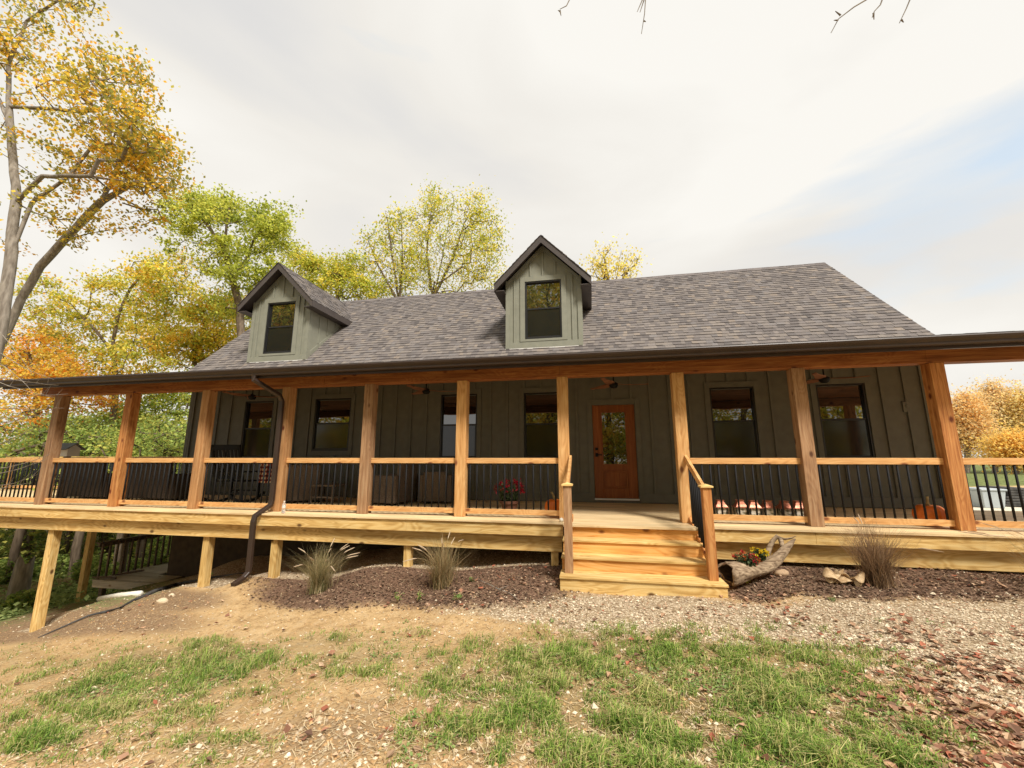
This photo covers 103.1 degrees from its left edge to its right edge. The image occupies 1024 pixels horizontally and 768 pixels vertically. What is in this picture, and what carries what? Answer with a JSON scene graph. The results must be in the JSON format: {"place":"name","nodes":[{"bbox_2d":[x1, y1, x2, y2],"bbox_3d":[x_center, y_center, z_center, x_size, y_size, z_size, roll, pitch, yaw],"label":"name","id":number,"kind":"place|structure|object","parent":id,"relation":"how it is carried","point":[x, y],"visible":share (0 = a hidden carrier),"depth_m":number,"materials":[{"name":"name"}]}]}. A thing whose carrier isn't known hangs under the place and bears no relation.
{"place":"outdoors","nodes":[
{"label":"outdoors","id":0,"kind":"place"},
{"bbox_2d":[0,332,62,488],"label":"bare branches","id":1,"kind":"object","parent":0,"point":[22,409],"visible":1,"depth_m":7.97,"materials":[{"name":"grey plant"}]},
{"bbox_2d":[55,443,85,497],"bbox_3d":[-10.364,2.020,9.411,0.460,1.300,0.380,-2,-11,11],"label":"birdhouse","id":2,"kind":"object","parent":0,"point":[68,450],"visible":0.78,"depth_m":9.40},
{"bbox_2d":[258,463,271,482],"bbox_3d":[-5.320,1.915,8.954,0.405,0.520,0.223,-2,-11,11],"label":"blanket","id":3,"kind":"object","parent":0,"point":[266,473],"visible":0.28,"depth_m":8.88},
{"bbox_2d":[0,617,988,767],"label":"grass","id":4,"kind":"structure","parent":0,"point":[783,735],"depth_m":2.81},
{"bbox_2d":[0,465,1023,767],"bbox_3d":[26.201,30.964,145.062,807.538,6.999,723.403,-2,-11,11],"label":"ground","id":5,"kind":"structure","parent":0,"point":[240,593],"depth_m":4.15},
{"bbox_2d":[0,409,24,445],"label":"forest tree","id":6,"kind":"object","parent":5,"relation":"on","point":[8,429],"visible":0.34,"depth_m":17.36,"materials":[{"name":"green plant"}]},
{"bbox_2d":[0,557,35,583],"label":"undergrowth shrub","id":7,"kind":"object","parent":5,"relation":"on","point":[4,563],"visible":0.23,"depth_m":13.44,"materials":[{"name":"green plant"}]},
{"bbox_2d":[0,589,36,614],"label":"undergrowth shrub","id":8,"kind":"object","parent":5,"relation":"on","point":[27,596],"visible":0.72,"depth_m":10.38,"materials":[{"name":"green plant"}]},
{"bbox_2d":[4,555,35,602],"bbox_3d":[-14.175,5.748,11.717,0.565,1.666,0.560,-2,-11,11],"label":"tree stump","id":9,"kind":"object","parent":5,"relation":"on","point":[21,576],"visible":0.57,"depth_m":11.64,"materials":[{"name":"brown plant"}]},
{"bbox_2d":[0,430,65,559],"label":"forest tree","id":10,"kind":"object","parent":5,"relation":"on","point":[28,538],"visible":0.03,"depth_m":16.32,"materials":[{"name":"green plant"}]},
{"bbox_2d":[32,554,69,578],"bbox_3d":[-16.617,6.684,14.693,1.402,1.040,1.167,-2,-11,11],"label":"undergrowth shrub","id":11,"kind":"object","parent":5,"relation":"on","point":[60,560],"visible":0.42,"depth_m":14.64,"materials":[{"name":"green plant"}]},
{"bbox_2d":[20,412,91,440],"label":"forest tree","id":12,"kind":"object","parent":5,"relation":"on","point":[67,423],"visible":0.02,"depth_m":20.57,"materials":[{"name":"green plant"}]},
{"bbox_2d":[0,402,116,583],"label":"forest tree","id":13,"kind":"object","parent":5,"relation":"on","point":[19,534],"visible":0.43,"depth_m":13.81,"materials":[{"name":"green plant"}]},
{"bbox_2d":[27,531,97,546],"bbox_3d":[-21.436,6.694,19.865,4.080,3.025,3.415,-2,-11,11],"label":"undergrowth shrub","id":14,"kind":"object","parent":5,"relation":"on","point":[63,534],"visible":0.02,"depth_m":18.89,"materials":[{"name":"green plant"}]},
{"bbox_2d":[0,314,125,557],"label":"maple tree","id":15,"kind":"object","parent":5,"relation":"on","point":[69,365],"visible":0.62,"depth_m":17.24,"materials":[{"name":"orange plant"}]},
{"bbox_2d":[56,426,102,558],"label":"forest tree","id":16,"kind":"object","parent":5,"relation":"on","point":[67,542],"visible":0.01,"depth_m":17.30,"materials":[{"name":"green plant"}]},
{"bbox_2d":[0,544,159,619],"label":"ground cover","id":17,"kind":"object","parent":5,"relation":"on","point":[57,598],"visible":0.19,"depth_m":11.23,"materials":[{"name":"green plant"}]},
{"bbox_2d":[2,405,166,577],"bbox_3d":[-15.912,4.048,15.172,4.685,6.260,4.879,-8,-13,38],"label":"forest tree","id":18,"kind":"object","parent":5,"relation":"on","point":[75,553],"visible":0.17,"depth_m":14.56,"materials":[{"name":"green plant"}]},
{"bbox_2d":[68,554,112,579],"bbox_3d":[-14.186,6.223,13.701,1.218,0.921,1.038,-2,-11,11],"label":"undergrowth shrub","id":19,"kind":"object","parent":5,"relation":"on","point":[76,570],"visible":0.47,"depth_m":13.56,"materials":[{"name":"green plant"}]},
{"bbox_2d":[0,431,184,574],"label":"woods","id":20,"kind":"object","parent":5,"relation":"on","point":[4,550],"visible":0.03,"depth_m":16.18,"materials":[{"name":"green plant"}]},
{"bbox_2d":[1,408,187,572],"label":"forest tree","id":21,"kind":"object","parent":5,"relation":"on","point":[164,451],"visible":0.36,"depth_m":12.52,"materials":[{"name":"green plant"}]},
{"bbox_2d":[30,409,163,556],"bbox_3d":[-17.806,4.471,17.866,4.923,6.783,4.506,8,-13,-37],"label":"forest tree","id":22,"kind":"object","parent":5,"relation":"on","point":[106,534],"visible":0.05,"depth_m":17.65,"materials":[{"name":"green plant"}]},
{"bbox_2d":[0,0,194,362],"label":"oak tree","id":23,"kind":"object","parent":5,"relation":"on","point":[14,229],"visible":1,"depth_m":12.59,"materials":[{"name":"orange plant"}]},
{"bbox_2d":[9,365,193,540],"bbox_3d":[-20.188,3.475,20.694,12.497,9.304,5.905,-2,-11,11],"label":"beech tree","id":24,"kind":"object","parent":5,"relation":"on","point":[180,400],"visible":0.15,"depth_m":20.39,"materials":[{"name":"green plant"}]},
{"bbox_2d":[4,88,205,357],"bbox_3d":[-13.988,-1.736,12.644,7.492,16.227,2.907,-2,-11,11],"label":"oak tree","id":25,"kind":"object","parent":5,"relation":"on","point":[51,254],"visible":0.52,"depth_m":13.49,"materials":[{"name":"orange plant"}]},
{"bbox_2d":[6,241,217,549],"bbox_3d":[-20.037,0.354,19.535,11.861,15.270,5.421,-2,-11,11],"label":"maple tree","id":26,"kind":"object","parent":5,"relation":"on","point":[146,276],"visible":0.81,"depth_m":19.78,"materials":[{"name":"yellow plant"}]},
{"bbox_2d":[73,531,150,557],"bbox_3d":[-17.600,6.802,18.487,3.680,2.777,3.100,-2,-11,11],"label":"undergrowth shrub","id":27,"kind":"object","parent":5,"relation":"on","point":[112,536],"visible":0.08,"depth_m":17.56,"materials":[{"name":"green plant"}]},
{"bbox_2d":[97,591,142,600],"bbox_3d":[-8.035,4.333,8.299,2.307,0.580,0.100,-7,-12,32],"label":"drain pipe","id":28,"kind":"object","parent":5,"relation":"on","point":[117,595],"visible":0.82,"depth_m":8.19,"materials":[{"name":"plastic"}]},
{"bbox_2d":[107,557,145,575],"bbox_3d":[-11.984,5.890,12.715,1.236,0.903,1.024,-2,-11,11],"label":"undergrowth shrub","id":29,"kind":"object","parent":5,"relation":"on","point":[110,570],"visible":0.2,"depth_m":12.65,"materials":[{"name":"green plant"}]},
{"bbox_2d":[69,402,188,560],"bbox_3d":[-13.610,3.843,15.408,4.518,6.175,5.226,4,-11,-21],"label":"forest tree","id":30,"kind":"object","parent":5,"relation":"on","point":[153,423],"visible":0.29,"depth_m":14.97,"materials":[{"name":"green plant"}]},
{"bbox_2d":[85,426,180,563],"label":"forest tree","id":31,"kind":"object","parent":5,"relation":"on","point":[119,535],"visible":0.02,"depth_m":15.54,"materials":[{"name":"green plant"}]},
{"bbox_2d":[92,534,181,601],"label":"deck","id":32,"kind":"structure","parent":5,"relation":"on","point":[152,574],"depth_m":10.53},
{"bbox_2d":[115,569,143,575],"bbox_3d":[-9.888,4.876,10.528,0.590,0.101,0.090,4,-11,-19],"label":"offcut","id":33,"kind":"object","parent":32,"relation":"on","point":[130,572],"visible":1,"depth_m":10.52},
{"bbox_2d":[38,572,244,637],"bbox_3d":[-6.632,3.947,7.546,2.391,0.549,2.857,-2,-11,11],"label":"landscape fabric","id":34,"kind":"object","parent":5,"relation":"on","point":[152,592],"visible":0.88,"depth_m":7.61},
{"bbox_2d":[113,410,187,551],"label":"forest tree","id":35,"kind":"object","parent":5,"relation":"on","point":[166,444],"visible":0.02,"depth_m":18.07,"materials":[{"name":"green plant"}]},
{"bbox_2d":[140,551,169,566],"bbox_3d":[-10.225,5.375,11.873,1.232,0.906,1.046,-2,-11,11],"label":"undergrowth shrub","id":36,"kind":"object","parent":5,"relation":"on","point":[165,557],"visible":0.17,"depth_m":11.77,"materials":[{"name":"green plant"}]},
{"bbox_2d":[142,535,171,561],"bbox_3d":[-12.097,5.983,14.546,1.874,1.434,1.599,-2,-11,11],"label":"undergrowth shrub","id":37,"kind":"object","parent":5,"relation":"on","point":[160,542],"visible":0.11,"depth_m":14.26,"materials":[{"name":"green plant"}]},
{"bbox_2d":[101,274,250,370],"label":"maple tree","id":38,"kind":"object","parent":5,"relation":"on","point":[212,337],"visible":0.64,"depth_m":23.20,"materials":[{"name":"yellow plant"}]},
{"bbox_2d":[150,182,315,336],"bbox_3d":[-15.166,-2.050,19.643,9.802,18.857,5.473,0,-10,0],"label":"maple tree","id":39,"kind":"object","parent":5,"relation":"on","point":[272,232],"visible":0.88,"depth_m":20.42,"materials":[{"name":"green plant"}]},
{"bbox_2d":[268,538,360,594],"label":"fountain grass","id":40,"kind":"object","parent":5,"relation":"on","point":[319,576],"depth_m":5.83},
{"bbox_2d":[277,236,396,300],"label":"poplar tree","id":41,"kind":"object","parent":5,"relation":"on","point":[339,273],"visible":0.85,"depth_m":28.18,"materials":[{"name":"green plant"}]},
{"bbox_2d":[350,196,443,297],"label":"poplar tree","id":42,"kind":"object","parent":5,"relation":"on","point":[402,279],"visible":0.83,"depth_m":29.20,"materials":[{"name":"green plant"}]},
{"bbox_2d":[398,532,478,590],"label":"fountain grass","id":43,"kind":"object","parent":5,"relation":"on","point":[442,577],"depth_m":5.55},
{"bbox_2d":[390,173,514,294],"bbox_3d":[-4.706,-4.091,29.525,10.156,24.619,5.254,-2,-11,11],"label":"poplar tree","id":44,"kind":"object","parent":5,"relation":"on","point":[464,232],"visible":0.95,"depth_m":30.27,"materials":[{"name":"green plant"}]},
{"bbox_2d":[6,616,1011,767],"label":"clover","id":45,"kind":"object","parent":5,"relation":"on","point":[628,678],"visible":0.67,"depth_m":2.86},
{"bbox_2d":[0,330,1023,631],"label":"porch","id":46,"kind":"object","parent":5,"relation":"on","point":[930,356],"visible":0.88,"depth_m":6.66,"materials":[{"name":"brown wood"}]},
{"bbox_2d":[0,458,42,501],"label":"porch railing","id":47,"kind":"object","parent":46,"relation":"attached to","point":[21,498],"visible":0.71,"depth_m":8.74,"materials":[{"name":"black"}]},
{"bbox_2d":[45,458,114,503],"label":"porch railing","id":48,"kind":"object","parent":46,"relation":"attached to","point":[79,500],"visible":0.82,"depth_m":8.42,"materials":[{"name":"black"}]},
{"bbox_2d":[63,457,112,498],"bbox_3d":[-10.118,2.293,9.986,1.300,0.969,0.819,-1,-10,7],"label":"wicker chair","id":49,"kind":"object","parent":46,"relation":"on","point":[89,479],"visible":0.32,"depth_m":9.60,"materials":[{"name":"black"}]},
{"bbox_2d":[2,457,181,488],"bbox_3d":[-12.435,2.709,12.049,6.850,1.092,0.200,-2,-11,11],"label":"porch railing","id":50,"kind":"object","parent":46,"relation":"attached to","point":[11,477],"visible":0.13,"depth_m":12.51,"materials":[{"name":"black"}]},
{"bbox_2d":[118,458,193,505],"bbox_3d":[-7.016,1.927,8.056,1.730,0.907,0.040,-2,-11,11],"label":"porch railing","id":51,"kind":"object","parent":46,"relation":"attached to","point":[160,461],"visible":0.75,"depth_m":8.05,"materials":[{"name":"black"}]},
{"bbox_2d":[125,457,190,500],"bbox_3d":[-8.255,2.228,9.627,1.350,0.969,0.819,-2,-10,9],"label":"wicker chair","id":52,"kind":"object","parent":46,"relation":"on","point":[160,482],"visible":0.43,"depth_m":9.26,"materials":[{"name":"black"}]},
{"bbox_2d":[204,445,264,502],"bbox_3d":[-6.112,1.982,8.999,0.780,1.238,1.119,-1,-10,3],"label":"rocking chair","id":53,"kind":"object","parent":46,"relation":"on","point":[223,448],"visible":0.66,"depth_m":8.74,"materials":[{"name":"black"}]},
{"bbox_2d":[198,458,272,507],"bbox_3d":[-5.181,1.863,7.703,1.650,0.907,0.040,-2,-11,11],"label":"porch railing","id":54,"kind":"object","parent":46,"relation":"attached to","point":[238,461],"visible":0.79,"depth_m":7.70,"materials":[{"name":"black"}]},
{"bbox_2d":[223,390,266,399],"bbox_3d":[-6.223,0.097,9.707,1.212,0.530,1.156,-2,-11,11],"label":"ceiling fan","id":55,"kind":"object","parent":46,"relation":"hanging from","point":[252,396],"visible":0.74,"depth_m":9.70,"materials":[{"name":"black"}]},
{"bbox_2d":[287,465,325,501],"bbox_3d":[-4.685,2.210,9.085,0.920,0.809,0.819,5,-11,-24],"label":"wicker chair","id":56,"kind":"object","parent":46,"relation":"on","point":[314,474],"visible":0.37,"depth_m":8.77,"materials":[{"name":"black"}]},
{"bbox_2d":[285,458,359,509],"bbox_3d":[-3.439,1.802,7.367,1.540,0.907,0.040,-2,-11,11],"label":"porch railing","id":57,"kind":"object","parent":46,"relation":"attached to","point":[320,506],"visible":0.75,"depth_m":7.36,"materials":[{"name":"black"}]},
{"bbox_2d":[309,483,347,504],"bbox_3d":[-3.959,2.357,8.748,0.600,0.400,0.500,-2,-11,11],"label":"side table","id":58,"kind":"object","parent":46,"relation":"on","point":[325,485],"visible":0.61,"depth_m":8.60,"materials":[{"name":"wood"}]},
{"bbox_2d":[372,463,417,504],"bbox_3d":[-2.549,2.091,8.766,0.819,0.929,0.820,-4,-11,21],"label":"wicker chair","id":59,"kind":"object","parent":46,"relation":"on","point":[395,486],"visible":0.63,"depth_m":8.41,"materials":[{"name":"black"}]},
{"bbox_2d":[368,458,454,512],"bbox_3d":[-1.727,1.742,7.037,1.590,0.907,0.040,-2,-11,11],"label":"porch railing","id":60,"kind":"object","parent":46,"relation":"attached to","point":[404,508],"visible":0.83,"depth_m":7.02,"materials":[{"name":"black"}]},
{"bbox_2d":[406,384,454,394],"bbox_3d":[-1.856,-0.056,8.865,1.212,0.530,1.156,-2,-11,11],"label":"ceiling fan","id":61,"kind":"object","parent":46,"relation":"hanging from","point":[426,390],"visible":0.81,"depth_m":8.88,"materials":[{"name":"black"}]},
{"bbox_2d":[419,471,454,503],"bbox_3d":[-1.609,2.252,8.922,0.700,0.669,0.819,-1,-10,3],"label":"wicker chair","id":62,"kind":"object","parent":46,"relation":"on","point":[435,487],"visible":0.69,"depth_m":8.56,"materials":[{"name":"black"}]},
{"bbox_2d":[494,478,524,514],"bbox_3d":[-0.035,1.931,7.028,0.570,0.622,0.577,-2,-11,11],"label":"potted mum","id":63,"kind":"object","parent":46,"relation":"on","point":[508,500],"visible":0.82,"depth_m":6.95,"materials":[{"name":"plant"}]},
{"bbox_2d":[466,458,558,515],"bbox_3d":[-0.004,1.681,6.706,1.560,0.907,0.040,-2,-11,11],"label":"porch railing","id":64,"kind":"object","parent":46,"relation":"attached to","point":[525,511],"visible":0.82,"depth_m":6.68,"materials":[{"name":"black"}]},
{"bbox_2d":[545,492,558,509],"bbox_3d":[0.717,2.005,6.846,0.330,0.382,0.340,-2,-11,11],"label":"pumpkin","id":65,"kind":"object","parent":46,"relation":"on","point":[551,504],"visible":0.41,"depth_m":6.73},
{"bbox_2d":[590,377,643,389],"bbox_3d":[2.142,-0.187,8.148,1.156,0.530,1.212,-2,-11,11],"label":"ceiling fan","id":66,"kind":"object","parent":46,"relation":"hanging from","point":[610,383],"visible":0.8,"depth_m":8.12,"materials":[{"name":"black"}]},
{"bbox_2d":[714,499,728,513],"bbox_3d":[3.306,1.987,6.438,0.196,0.300,0.196,-2,-11,11],"label":"lantern","id":67,"kind":"object","parent":46,"relation":"on","point":[717,505],"visible":0.62,"depth_m":6.38,"materials":[{"name":"white metal"}]},
{"bbox_2d":[732,499,746,514],"bbox_3d":[3.613,1.985,6.428,0.196,0.300,0.196,-2,-11,11],"label":"lantern","id":68,"kind":"object","parent":46,"relation":"on","point":[743,507],"visible":0.62,"depth_m":6.37,"materials":[{"name":"white metal"}]},
{"bbox_2d":[690,458,807,522],"bbox_3d":[3.475,1.559,6.035,1.530,0.907,0.040,-2,-11,11],"label":"porch railing","id":69,"kind":"object","parent":46,"relation":"attached to","point":[757,517],"visible":0.8,"depth_m":6.00,"materials":[{"name":"black"}]},
{"bbox_2d":[746,500,762,514],"bbox_3d":[3.777,1.970,6.347,0.196,0.300,0.196,-2,-11,11],"label":"lantern","id":70,"kind":"object","parent":46,"relation":"on","point":[752,508],"visible":0.53,"depth_m":6.29,"materials":[{"name":"white metal"}]},
{"bbox_2d":[760,500,776,514],"bbox_3d":[4.003,1.971,6.353,0.196,0.300,0.196,-2,-11,11],"label":"lantern","id":71,"kind":"object","parent":46,"relation":"on","point":[769,506],"visible":0.43,"depth_m":6.30,"materials":[{"name":"red metal"}]},
{"bbox_2d":[776,501,793,515],"bbox_3d":[4.206,1.955,6.264,0.196,0.300,0.196,-2,-11,11],"label":"lantern","id":72,"kind":"object","parent":46,"relation":"on","point":[787,509],"visible":0.61,"depth_m":6.21,"materials":[{"name":"red metal"}]},
{"bbox_2d":[792,500,803,515],"bbox_3d":[4.426,1.956,6.272,0.196,0.300,0.196,-2,-11,11],"label":"lantern","id":73,"kind":"object","parent":46,"relation":"on","point":[796,507],"visible":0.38,"depth_m":6.22,"materials":[{"name":"white metal"}]},
{"bbox_2d":[806,369,867,383],"bbox_3d":[5.968,-0.276,7.660,1.141,0.530,1.218,-2,-11,11],"label":"ceiling fan","id":74,"kind":"object","parent":46,"relation":"hanging from","point":[820,378],"visible":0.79,"depth_m":7.54,"materials":[{"name":"black"}]},
{"bbox_2d":[816,458,955,526],"bbox_3d":[5.182,1.499,5.706,1.590,0.907,0.040,-2,-11,11],"label":"porch railing","id":75,"kind":"object","parent":46,"relation":"attached to","point":[927,462],"visible":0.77,"depth_m":5.68,"materials":[{"name":"black"}]},
{"bbox_2d":[912,496,945,519],"bbox_3d":[6.000,1.818,5.849,0.368,0.390,0.380,-2,-11,11],"label":"pumpkin","id":76,"kind":"object","parent":46,"relation":"on","point":[930,512],"visible":0.47,"depth_m":5.75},
{"bbox_2d":[963,458,1023,527],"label":"porch railing","id":77,"kind":"object","parent":46,"relation":"attached to","point":[1003,462],"visible":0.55,"depth_m":5.45,"materials":[{"name":"black"}]},
{"bbox_2d":[0,573,1023,767],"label":"straw","id":78,"kind":"object","parent":5,"relation":"on","point":[454,749],"visible":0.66,"depth_m":2.75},
{"bbox_2d":[0,560,1023,767],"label":"soil clods","id":79,"kind":"object","parent":5,"relation":"on","point":[380,748],"visible":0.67,"depth_m":2.81,"materials":[{"name":"soil"}]},
{"bbox_2d":[5,553,1023,767],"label":"fallen leaves","id":80,"kind":"object","parent":5,"relation":"on","point":[1005,760],"visible":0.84,"depth_m":2.68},
{"bbox_2d":[167,235,943,577],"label":"house","id":81,"kind":"structure","parent":5,"relation":"on","point":[543,297],"depth_m":9.84,"materials":[{"name":"wood"}]},
{"bbox_2d":[241,401,273,457],"bbox_3d":[-6.773,1.220,10.848,0.880,1.530,0.088,-2,-11,11],"label":"window","id":82,"kind":"structure","parent":81,"relation":"in","point":[255,442],"depth_m":10.87,"materials":[{"name":"black"}]},
{"bbox_2d":[312,398,350,450],"bbox_3d":[-4.609,1.041,10.450,1.030,1.340,0.088,-2,-11,11],"label":"window","id":83,"kind":"structure","parent":81,"relation":"in","point":[332,416],"depth_m":10.46,"materials":[{"name":"black"}]},
{"bbox_2d":[439,394,476,457],"bbox_3d":[-1.278,1.017,9.791,0.920,1.550,0.088,-2,-11,11],"label":"window","id":84,"kind":"structure","parent":81,"relation":"in","point":[448,402],"depth_m":9.81,"materials":[{"name":"black"}]},
{"bbox_2d":[524,392,557,457],"bbox_3d":[0.719,0.957,9.404,0.890,1.530,0.088,-2,-11,11],"label":"window","id":85,"kind":"structure","parent":81,"relation":"in","point":[540,409],"depth_m":9.42,"materials":[{"name":"black"}]},
{"bbox_2d":[592,405,638,498],"bbox_3d":[2.276,1.479,9.004,0.920,2.040,0.089,-2,-11,11],"label":"door","id":86,"kind":"structure","parent":81,"relation":"in","point":[614,438],"depth_m":9.00,"materials":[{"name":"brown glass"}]},
{"bbox_2d":[709,386,760,457],"bbox_3d":[4.709,0.822,8.635,0.880,1.520,0.088,-2,-11,11],"label":"window","id":87,"kind":"structure","parent":81,"relation":"in","point":[733,411],"depth_m":8.64,"materials":[{"name":"black"}]},
{"bbox_2d":[815,383,875,457],"bbox_3d":[6.725,0.751,8.246,0.890,1.520,0.088,-2,-11,11],"label":"window","id":88,"kind":"structure","parent":81,"relation":"in","point":[843,408],"depth_m":8.25,"materials":[{"name":"black"}]},
{"bbox_2d":[579,232,652,280],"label":"poplar tree","id":89,"kind":"object","parent":5,"relation":"on","point":[606,273],"visible":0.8,"depth_m":26.53,"materials":[{"name":"yellow plant"}]},
{"bbox_2d":[240,564,1023,612],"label":"mulch","id":90,"kind":"object","parent":5,"relation":"on","point":[1012,592],"visible":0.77,"depth_m":5.04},
{"bbox_2d":[823,567,864,586],"bbox_3d":[3.977,2.330,4.890,0.448,0.204,0.250,-2,-11,11],"label":"bracket fungus","id":91,"kind":"object","parent":90,"relation":"on","point":[839,576],"visible":0.98,"depth_m":4.86},
{"bbox_2d":[559,455,728,597],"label":"staircase","id":92,"kind":"structure","parent":5,"relation":"on","point":[694,553],"depth_m":5.28,"materials":[{"name":"brown wood"}]},
{"bbox_2d":[718,534,795,586],"bbox_3d":[3.159,2.256,5.239,1.097,0.559,0.286,3,-11,-17],"label":"log planter","id":93,"kind":"object","parent":5,"relation":"on","point":[734,573],"visible":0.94,"depth_m":5.13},
{"bbox_2d":[731,549,759,566],"bbox_3d":[2.994,2.226,5.191,0.324,0.201,0.367,-2,-11,11],"label":"mum plant","id":94,"kind":"object","parent":93,"relation":"in","point":[744,558],"visible":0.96,"depth_m":5.15,"materials":[{"name":"red plant"}]},
{"bbox_2d":[750,547,769,560],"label":"mum plant","id":95,"kind":"object","parent":93,"relation":"in","point":[762,554],"visible":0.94,"depth_m":5.19,"materials":[{"name":"yellow plant"}]},
{"bbox_2d":[773,569,788,575],"bbox_3d":[3.484,2.453,5.260,0.188,0.112,0.125,-2,-11,11],"label":"rock","id":96,"kind":"object","parent":5,"relation":"on","point":[782,572],"visible":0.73,"depth_m":5.23,"materials":[{"name":"stone"}]},
{"bbox_2d":[812,514,941,588],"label":"fountain grass","id":97,"kind":"object","parent":5,"relation":"on","point":[877,569],"depth_m":4.79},
{"bbox_2d":[950,383,1018,472],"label":"tree","id":98,"kind":"object","parent":5,"relation":"on","point":[971,420],"visible":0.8,"depth_m":42.67,"materials":[{"name":"orange plant"}]},
{"bbox_2d":[945,520,1023,572],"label":"fountain grass","id":99,"kind":"object","parent":5,"relation":"on","point":[978,533],"depth_m":4.89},
{"bbox_2d":[954,368,1023,472],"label":"tree","id":100,"kind":"object","parent":5,"relation":"on","point":[998,390],"visible":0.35,"depth_m":46.25,"materials":[{"name":"orange plant"}]},
{"bbox_2d":[963,412,1023,473],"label":"tree","id":101,"kind":"object","parent":5,"relation":"on","point":[1006,444],"visible":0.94,"depth_m":35.48,"materials":[{"name":"yellow plant"}]},
{"bbox_2d":[989,382,1023,434],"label":"tree","id":102,"kind":"object","parent":5,"relation":"on","point":[1017,404],"visible":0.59,"depth_m":44.32,"materials":[{"name":"yellow plant"}]},
{"bbox_2d":[0,551,1023,767],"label":"gravel","id":103,"kind":"structure","parent":0,"point":[594,706],"depth_m":3.54,"materials":[{"name":"gravel"}]},
{"bbox_2d":[0,0,1023,457],"label":"sky","id":104,"kind":"structure","parent":0,"point":[887,153],"materials":[{"name":"white"}]},
{"bbox_2d":[637,0,645,33],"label":"overhanging twig","id":105,"kind":"object","parent":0,"point":[644,11],"visible":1,"depth_m":2.87,"materials":[{"name":"brown plant"}]},
{"bbox_2d":[831,0,865,32],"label":"overhanging twig","id":106,"kind":"object","parent":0,"point":[838,13],"visible":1,"depth_m":2.59,"materials":[{"name":"brown plant"}]},
{"bbox_2d":[969,487,1006,507],"bbox_3d":[14.256,3.432,12.281,0.660,0.560,0.780,-2,-11,11],"label":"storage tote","id":107,"kind":"object","parent":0,"point":[984,497],"visible":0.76,"depth_m":11.99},
{"bbox_2d":[979,486,1023,506],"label":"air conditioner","id":108,"kind":"object","parent":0,"point":[1015,497],"visible":0.27,"depth_m":12.39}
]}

